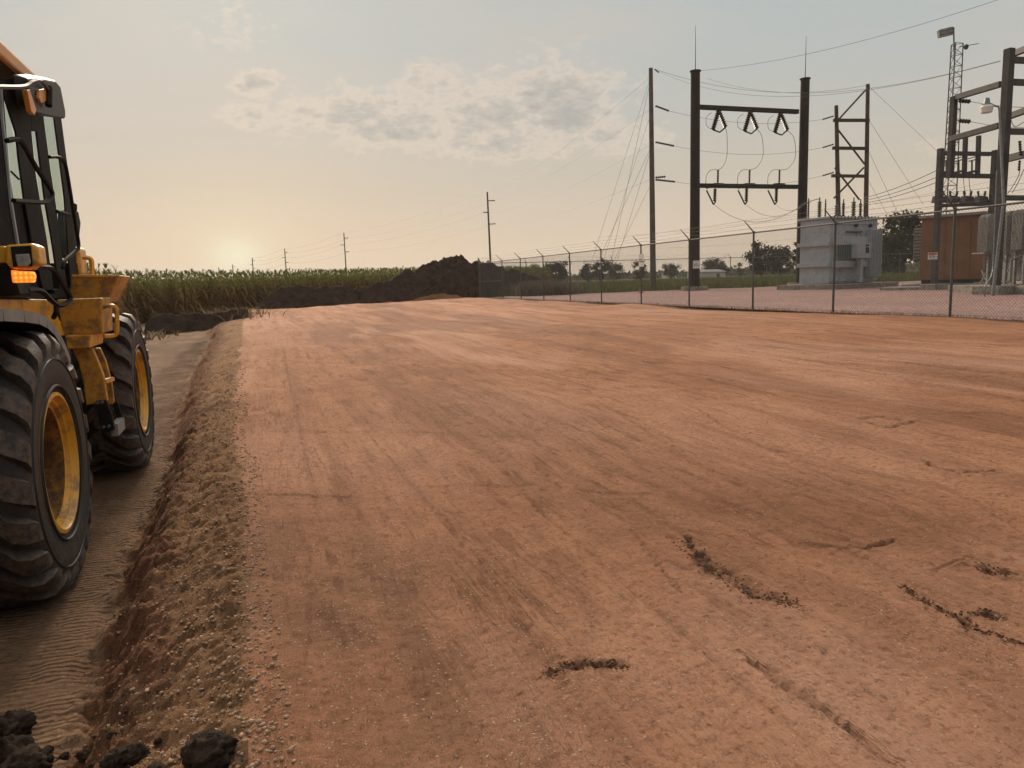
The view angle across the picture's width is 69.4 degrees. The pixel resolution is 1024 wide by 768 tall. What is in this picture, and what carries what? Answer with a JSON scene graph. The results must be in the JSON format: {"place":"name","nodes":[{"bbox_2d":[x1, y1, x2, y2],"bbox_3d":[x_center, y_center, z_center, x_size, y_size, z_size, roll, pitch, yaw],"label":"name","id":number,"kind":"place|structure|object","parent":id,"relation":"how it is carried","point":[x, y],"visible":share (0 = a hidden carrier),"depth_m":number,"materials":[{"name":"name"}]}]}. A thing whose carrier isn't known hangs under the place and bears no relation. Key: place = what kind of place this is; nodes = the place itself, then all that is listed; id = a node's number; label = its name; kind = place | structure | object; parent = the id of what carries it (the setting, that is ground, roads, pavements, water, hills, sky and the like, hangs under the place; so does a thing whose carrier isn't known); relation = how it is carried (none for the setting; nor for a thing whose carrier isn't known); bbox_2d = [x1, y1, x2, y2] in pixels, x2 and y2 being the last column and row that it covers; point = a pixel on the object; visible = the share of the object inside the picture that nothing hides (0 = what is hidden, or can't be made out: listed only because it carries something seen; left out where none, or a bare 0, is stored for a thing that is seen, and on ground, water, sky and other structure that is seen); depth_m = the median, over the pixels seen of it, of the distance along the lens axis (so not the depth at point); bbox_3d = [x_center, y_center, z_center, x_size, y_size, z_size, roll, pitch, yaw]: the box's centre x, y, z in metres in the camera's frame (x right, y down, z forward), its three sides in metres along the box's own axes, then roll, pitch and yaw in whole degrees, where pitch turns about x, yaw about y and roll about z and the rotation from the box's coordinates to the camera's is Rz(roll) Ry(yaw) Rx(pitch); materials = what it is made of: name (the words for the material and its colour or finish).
{"place":"outdoors","nodes":[
{"label":"outdoors","id":0,"kind":"place"},
{"bbox_2d":[0,322,208,767],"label":"wheel track","id":1,"kind":"structure","parent":0,"point":[51,650],"depth_m":3.68,"materials":[{"name":"soil"}]},
{"bbox_2d":[0,734,35,763],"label":"dirt clod","id":2,"kind":"object","parent":1,"relation":"on","point":[8,743],"visible":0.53,"depth_m":2.43,"materials":[{"name":"soil"}]},
{"bbox_2d":[0,709,36,737],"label":"dirt clod","id":3,"kind":"object","parent":1,"relation":"on","point":[19,722],"visible":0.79,"depth_m":2.60,"materials":[{"name":"soil"}]},
{"bbox_2d":[0,744,52,767],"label":"dirt clod","id":4,"kind":"object","parent":1,"relation":"on","point":[30,756],"visible":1,"depth_m":2.37,"materials":[{"name":"soil"}]},
{"bbox_2d":[41,747,54,762],"bbox_3d":[-1.562,1.236,2.436,0.090,0.067,0.075,-9,11,-43],"label":"dirt clod","id":5,"kind":"object","parent":1,"relation":"on","point":[46,751],"visible":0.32,"depth_m":2.44,"materials":[{"name":"soil"}]},
{"bbox_2d":[58,751,68,759],"bbox_3d":[-1.500,1.246,2.474,0.034,0.030,0.047,-6,9,-27],"label":"dirt clod","id":6,"kind":"object","parent":1,"relation":"on","point":[64,756],"visible":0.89,"depth_m":2.46,"materials":[{"name":"soil"}]},
{"bbox_2d":[0,41,154,607],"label":"wheel loader","id":7,"kind":"object","parent":1,"relation":"on","point":[76,401],"visible":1,"depth_m":4.37,"materials":[{"name":"yellow paint"}]},
{"bbox_2d":[14,203,40,287],"bbox_3d":[-3.174,-0.912,4.886,0.012,0.644,0.859,-4,8,-19],"label":"lower door","id":8,"kind":"structure","parent":7,"relation":"in","point":[22,229],"depth_m":4.72,"materials":[{"name":"black paint"}]},
{"bbox_2d":[142,329,178,339],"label":"stalk litter","id":9,"kind":"object","parent":1,"relation":"on","point":[149,335],"visible":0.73,"depth_m":25.19,"materials":[{"name":"beige plant"}]},
{"bbox_2d":[144,308,248,334],"bbox_3d":[-12.311,-2.273,28.658,1.706,1.121,6.211,3,9,30],"label":"soil heap","id":10,"kind":"object","parent":1,"relation":"on","point":[169,323],"visible":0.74,"depth_m":27.97,"materials":[{"name":"brown soil"}]},
{"bbox_2d":[61,318,253,767],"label":"dirt bank","id":11,"kind":"structure","parent":0,"point":[224,341],"depth_m":3.11,"materials":[{"name":"soil"}]},
{"bbox_2d":[74,746,92,762],"bbox_3d":[-1.331,1.160,2.313,0.050,0.041,0.058,3,9,30],"label":"dirt clod","id":12,"kind":"object","parent":11,"relation":"on","point":[82,755],"visible":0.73,"depth_m":2.29,"materials":[{"name":"soil"}]},
{"bbox_2d":[86,761,97,767],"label":"dirt clod","id":13,"kind":"object","parent":11,"relation":"on","point":[92,764],"visible":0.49,"depth_m":2.16,"materials":[{"name":"soil"}]},
{"bbox_2d":[106,730,118,739],"bbox_3d":[-1.202,1.056,2.228,0.037,0.030,0.043,-7,10,-35],"label":"dirt clod","id":14,"kind":"object","parent":11,"relation":"on","point":[110,734],"visible":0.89,"depth_m":2.22,"materials":[{"name":"soil"}]},
{"bbox_2d":[99,746,128,767],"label":"dirt clod","id":15,"kind":"object","parent":11,"relation":"on","point":[114,758],"visible":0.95,"depth_m":2.02,"materials":[{"name":"soil"}]},
{"bbox_2d":[125,742,150,764],"bbox_3d":[-1.042,1.027,2.055,0.087,0.060,0.068,-1,8,6],"label":"dirt clod","id":16,"kind":"object","parent":11,"relation":"on","point":[137,752],"visible":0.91,"depth_m":2.04,"materials":[{"name":"soil"}]},
{"bbox_2d":[147,761,165,767],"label":"dirt clod","id":17,"kind":"object","parent":11,"relation":"on","point":[156,764],"visible":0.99,"depth_m":1.92,"materials":[{"name":"soil"}]},
{"bbox_2d":[153,737,161,743],"bbox_3d":[-1.011,1.018,2.112,0.024,0.018,0.021,-2,8,-3],"label":"dirt clod","id":18,"kind":"object","parent":11,"relation":"on","point":[158,740],"visible":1,"depth_m":2.10,"materials":[{"name":"soil"}]},
{"bbox_2d":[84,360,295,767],"bbox_3d":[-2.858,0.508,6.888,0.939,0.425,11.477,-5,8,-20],"label":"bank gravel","id":19,"kind":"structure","parent":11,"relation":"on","point":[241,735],"depth_m":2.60,"materials":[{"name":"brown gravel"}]},
{"bbox_2d":[180,727,238,767],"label":"dirt clod","id":20,"kind":"object","parent":11,"relation":"on","point":[211,747],"visible":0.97,"depth_m":1.87,"materials":[{"name":"soil"}]},
{"bbox_2d":[180,306,289,322],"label":"cut stalks","id":21,"kind":"object","parent":11,"relation":"on","point":[257,312],"visible":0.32,"depth_m":31.69,"materials":[{"name":"beige plant"}]},
{"bbox_2d":[54,360,1023,766],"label":"soil crumbs","id":22,"kind":"object","parent":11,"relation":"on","point":[952,614],"visible":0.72,"depth_m":2.55,"materials":[{"name":"brown soil"}]},
{"bbox_2d":[0,0,1023,280],"label":"sky","id":23,"kind":"structure","parent":0,"point":[199,135],"materials":[{"name":"grey"}]},
{"bbox_2d":[226,297,1023,767],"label":"dirt pad","id":24,"kind":"object","parent":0,"point":[560,441],"visible":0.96,"depth_m":3.46,"materials":[{"name":"red soil"}]},
{"bbox_2d":[477,297,1023,321],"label":"fence weeds","id":25,"kind":"object","parent":24,"relation":"on","point":[777,309],"visible":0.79,"depth_m":19.59,"materials":[{"name":"plant"}]},
{"bbox_2d":[238,343,1023,766],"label":"pad gravel","id":26,"kind":"structure","parent":0,"point":[718,505],"depth_m":3.40,"materials":[{"name":"brown gravel"}]},
{"bbox_2d":[466,270,920,297],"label":"meadow grass","id":27,"kind":"structure","parent":0,"point":[757,282],"depth_m":57.22,"materials":[{"name":"green plant"}]},
{"bbox_2d":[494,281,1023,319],"bbox_3d":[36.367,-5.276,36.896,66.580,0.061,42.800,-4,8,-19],"label":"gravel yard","id":28,"kind":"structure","parent":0,"point":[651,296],"depth_m":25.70,"materials":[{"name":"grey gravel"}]},
{"bbox_2d":[582,68,674,290],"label":"utility pole","id":29,"kind":"object","parent":28,"relation":"on","point":[652,177],"visible":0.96,"depth_m":52.41,"materials":[{"name":"brown wood"}]},
{"bbox_2d":[671,111,822,123],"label":"overhead wire","id":30,"kind":"object","parent":29,"relation":"attached to","point":[757,123],"visible":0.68,"depth_m":54.94,"materials":[{"name":"grey metal"}]},
{"bbox_2d":[676,146,818,154],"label":"overhead wire","id":31,"kind":"object","parent":29,"relation":"attached to","point":[747,154],"visible":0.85,"depth_m":54.74,"materials":[{"name":"grey metal"}]},
{"bbox_2d":[658,70,866,92],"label":"overhead wire","id":32,"kind":"object","parent":29,"relation":"attached to","point":[763,91],"visible":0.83,"depth_m":54.97,"materials":[{"name":"grey metal"}]},
{"bbox_2d":[656,61,999,96],"bbox_3d":[13.826,-17.065,39.851,0.015,7.618,29.375,-4,8,-13],"label":"overhead wire","id":33,"kind":"object","parent":29,"relation":"attached to","point":[848,92],"visible":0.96,"depth_m":33.89,"materials":[{"name":"grey metal"}]},
{"bbox_2d":[479,250,918,296],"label":"chain link fence","id":34,"kind":"object","parent":28,"relation":"on","point":[612,260],"visible":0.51,"depth_m":50.03,"materials":[{"name":"metal"}]},
{"bbox_2d":[681,26,810,290],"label":"steel frame","id":35,"kind":"object","parent":28,"relation":"on","point":[696,107],"visible":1,"depth_m":47.69,"materials":[{"name":"metal"}]},
{"bbox_2d":[693,260,699,268],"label":"warning sign","id":36,"kind":"object","parent":35,"relation":"attached to","point":[696,263],"visible":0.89,"depth_m":47.39,"materials":[{"name":"white metal"}]},
{"bbox_2d":[716,204,802,221],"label":"overhead wire","id":37,"kind":"object","parent":35,"relation":"attached to","point":[763,221],"visible":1,"depth_m":44.76,"materials":[{"name":"grey metal"}]},
{"bbox_2d":[701,0,995,70],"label":"overhead wire","id":38,"kind":"object","parent":35,"relation":"attached to","point":[855,42],"visible":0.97,"depth_m":36.60,"materials":[{"name":"grey metal"}]},
{"bbox_2d":[707,60,1000,92],"bbox_3d":[14.997,-15.636,37.101,0.015,5.420,23.188,-3,8,-11],"label":"overhead wire","id":39,"kind":"object","parent":35,"relation":"attached to","point":[869,88],"visible":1,"depth_m":32.14,"materials":[{"name":"grey metal"}]},
{"bbox_2d":[477,183,1023,318],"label":"chain link fence","id":40,"kind":"object","parent":28,"relation":"on","point":[835,224],"visible":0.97,"depth_m":19.07,"materials":[{"name":"metal"}]},
{"bbox_2d":[639,254,643,266],"bbox_3d":[4.125,-3.946,23.590,0.010,0.400,0.360,-4,8,-19],"label":"warning sign","id":41,"kind":"object","parent":40,"relation":"attached to","point":[641,260],"visible":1,"depth_m":23.58,"materials":[{"name":"white metal"}]},
{"bbox_2d":[777,197,898,289],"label":"transformer","id":42,"kind":"object","parent":28,"relation":"on","point":[815,282],"visible":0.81,"depth_m":41.04,"materials":[{"name":"grey metal"}]},
{"bbox_2d":[864,171,934,197],"bbox_3d":[19.886,-10.257,38.301,0.032,0.319,9.524,-1,8,7],"label":"overhead wire","id":43,"kind":"object","parent":42,"relation":"attached to","point":[899,186],"visible":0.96,"depth_m":37.85,"materials":[{"name":"grey metal"}]},
{"bbox_2d":[863,177,935,200],"bbox_3d":[19.887,-10.003,38.305,0.032,0.209,9.546,-1,8,7],"label":"overhead wire","id":44,"kind":"object","parent":42,"relation":"attached to","point":[902,190],"visible":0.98,"depth_m":37.23,"materials":[{"name":"grey metal"}]},
{"bbox_2d":[866,183,933,202],"bbox_3d":[19.888,-9.795,38.308,0.032,0.162,9.558,-1,8,7],"label":"overhead wire","id":45,"kind":"object","parent":42,"relation":"attached to","point":[901,194],"visible":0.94,"depth_m":37.55,"materials":[{"name":"grey metal"}]},
{"bbox_2d":[880,286,947,289],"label":"concrete slab","id":46,"kind":"structure","parent":28,"relation":"on","point":[902,288],"depth_m":34.63,"materials":[{"name":"grey concrete"}]},
{"bbox_2d":[902,211,1011,285],"bbox_3d":[22.691,-6.759,37.614,4.000,3.628,3.989,-9,11,-43],"label":"switchgear cabinet","id":47,"kind":"object","parent":28,"relation":"on","point":[972,234],"visible":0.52,"depth_m":36.71,"materials":[{"name":"rusted brown steel"},{"name":"concrete"},{"name":"dark galvanised steel"}]},
{"bbox_2d":[920,135,1001,289],"bbox_3d":[20.372,-7.664,33.286,3.687,6.780,0.902,-3,8,-10],"label":"switch frame","id":48,"kind":"object","parent":28,"relation":"on","point":[965,153],"visible":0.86,"depth_m":33.05,"materials":[{"name":"metal"}]},
{"bbox_2d":[928,252,937,259],"bbox_3d":[18.830,-5.726,33.092,0.403,0.300,0.011,3,9,29],"label":"warning sign","id":49,"kind":"object","parent":48,"relation":"attached to","point":[932,254],"visible":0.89,"depth_m":33.09,"materials":[{"name":"white metal"}]},
{"bbox_2d":[946,46,1023,294],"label":"bus structure","id":50,"kind":"object","parent":28,"relation":"on","point":[1011,59],"visible":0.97,"depth_m":25.58,"materials":[{"name":"metal"}]},
{"bbox_2d":[948,209,1023,294],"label":"transformer","id":51,"kind":"object","parent":28,"relation":"on","point":[1014,257],"visible":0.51,"depth_m":27.40,"materials":[{"name":"grey metal"}]},
{"bbox_2d":[980,98,1004,296],"bbox_3d":[15.891,-6.190,24.393,0.748,6.530,1.624,0,8,16],"label":"yard lamp","id":52,"kind":"object","parent":28,"relation":"on","point":[987,106],"visible":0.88,"depth_m":24.53,"materials":[{"name":"metal"}]},
{"bbox_2d":[527,270,1021,320],"bbox_3d":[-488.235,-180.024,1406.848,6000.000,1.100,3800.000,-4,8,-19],"label":"ground","id":53,"kind":"structure","parent":0,"point":[729,308],"depth_m":23.56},
{"bbox_2d":[282,249,288,270],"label":"utility pole","id":54,"kind":"object","parent":53,"relation":"on","point":[285,259],"visible":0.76,"depth_m":298.13,"materials":[{"name":"brown wood"}]},
{"bbox_2d":[87,262,551,323],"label":"corn field","id":55,"kind":"structure","parent":53,"relation":"on","point":[144,300],"depth_m":42.62,"materials":[{"name":"green plant"}]},
{"bbox_2d":[343,233,348,267],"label":"utility pole","id":56,"kind":"object","parent":53,"relation":"on","point":[345,251],"visible":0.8,"depth_m":210.48,"materials":[{"name":"brown wood"}]},
{"bbox_2d":[249,254,549,309],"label":"soil pile","id":57,"kind":"object","parent":53,"relation":"on","point":[455,275],"visible":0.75,"depth_m":47.14,"materials":[{"name":"brown soil"}]},
{"bbox_2d":[413,293,462,300],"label":"sand spill","id":58,"kind":"object","parent":53,"relation":"on","point":[438,296],"visible":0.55,"depth_m":45.70,"materials":[{"name":"orange soil"}]},
{"bbox_2d":[483,192,495,260],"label":"utility pole","id":59,"kind":"object","parent":53,"relation":"on","point":[487,212],"visible":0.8,"depth_m":126.43,"materials":[{"name":"brown wood"}]},
{"bbox_2d":[510,278,587,295],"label":"grey brush","id":60,"kind":"object","parent":53,"relation":"on","point":[561,288],"visible":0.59,"depth_m":47.17,"materials":[{"name":"grey plant"}]},
{"bbox_2d":[544,259,571,280],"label":"tree","id":61,"kind":"object","parent":53,"relation":"on","point":[558,269],"visible":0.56,"depth_m":148.72,"materials":[{"name":"green plant"}]},
{"bbox_2d":[579,261,594,281],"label":"tree","id":62,"kind":"object","parent":53,"relation":"on","point":[585,275],"visible":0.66,"depth_m":188.63,"materials":[{"name":"green plant"}]},
{"bbox_2d":[592,258,611,279],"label":"tree","id":63,"kind":"object","parent":53,"relation":"on","point":[604,268],"visible":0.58,"depth_m":168.91,"materials":[{"name":"green plant"}]},
{"bbox_2d":[608,262,625,279],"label":"tree","id":64,"kind":"object","parent":53,"relation":"on","point":[619,274],"visible":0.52,"depth_m":199.43,"materials":[{"name":"green plant"}]},
{"bbox_2d":[632,259,647,279],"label":"tree","id":65,"kind":"object","parent":53,"relation":"on","point":[643,268],"visible":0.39,"depth_m":164.43,"materials":[{"name":"green plant"}]},
{"bbox_2d":[662,262,680,278],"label":"tree","id":66,"kind":"object","parent":53,"relation":"on","point":[670,271],"visible":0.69,"depth_m":218.84,"materials":[{"name":"green plant"}]},
{"bbox_2d":[687,269,724,277],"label":"farm shed","id":67,"kind":"structure","parent":53,"relation":"on","point":[714,273],"depth_m":170.08,"materials":[{"name":"white"}]},
{"bbox_2d":[701,255,731,273],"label":"tree","id":68,"kind":"object","parent":53,"relation":"on","point":[719,267],"visible":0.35,"depth_m":188.67,"materials":[{"name":"green plant"}]},
{"bbox_2d":[551,262,919,280],"bbox_3d":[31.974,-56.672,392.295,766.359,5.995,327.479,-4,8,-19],"label":"woods","id":69,"kind":"object","parent":53,"relation":"on","point":[746,272],"visible":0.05,"depth_m":338.83,"materials":[{"name":"green plant"}]},
{"bbox_2d":[732,263,745,276],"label":"tree","id":70,"kind":"object","parent":53,"relation":"on","point":[739,274],"visible":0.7,"depth_m":229.41,"materials":[{"name":"green plant"}]},
{"bbox_2d":[741,240,778,275],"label":"tree","id":71,"kind":"object","parent":53,"relation":"on","point":[760,252],"visible":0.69,"depth_m":118.87,"materials":[{"name":"green plant"}]},
{"bbox_2d":[767,244,794,275],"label":"tree","id":72,"kind":"object","parent":53,"relation":"on","point":[782,259],"visible":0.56,"depth_m":123.67,"materials":[{"name":"green plant"}]},
{"bbox_2d":[792,242,795,274],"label":"tree","id":73,"kind":"object","parent":53,"relation":"on","point":[793,258],"visible":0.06,"depth_m":57.76,"materials":[{"name":"green plant"}]},
{"bbox_2d":[822,84,923,216],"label":"timber tower","id":74,"kind":"structure","parent":53,"relation":"on","point":[837,175],"depth_m":55.87,"materials":[{"name":"brown wood"}]},
{"bbox_2d":[610,175,1019,236],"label":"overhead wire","id":75,"kind":"object","parent":74,"relation":"attached to","point":[795,216],"visible":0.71,"depth_m":65.31,"materials":[{"name":"grey metal"}]},
{"bbox_2d":[878,228,897,273],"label":"tree","id":76,"kind":"object","parent":53,"relation":"on","point":[884,267],"visible":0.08,"depth_m":91.23,"materials":[{"name":"green plant"}]},
{"bbox_2d":[881,208,924,274],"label":"tree","id":77,"kind":"object","parent":53,"relation":"on","point":[904,237],"visible":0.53,"depth_m":83.95,"materials":[{"name":"green plant"}]},
{"bbox_2d":[937,26,978,213],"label":"lattice mast","id":78,"kind":"object","parent":53,"relation":"on","point":[945,32],"visible":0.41,"depth_m":60.47,"materials":[{"name":"metal"}]}
]}

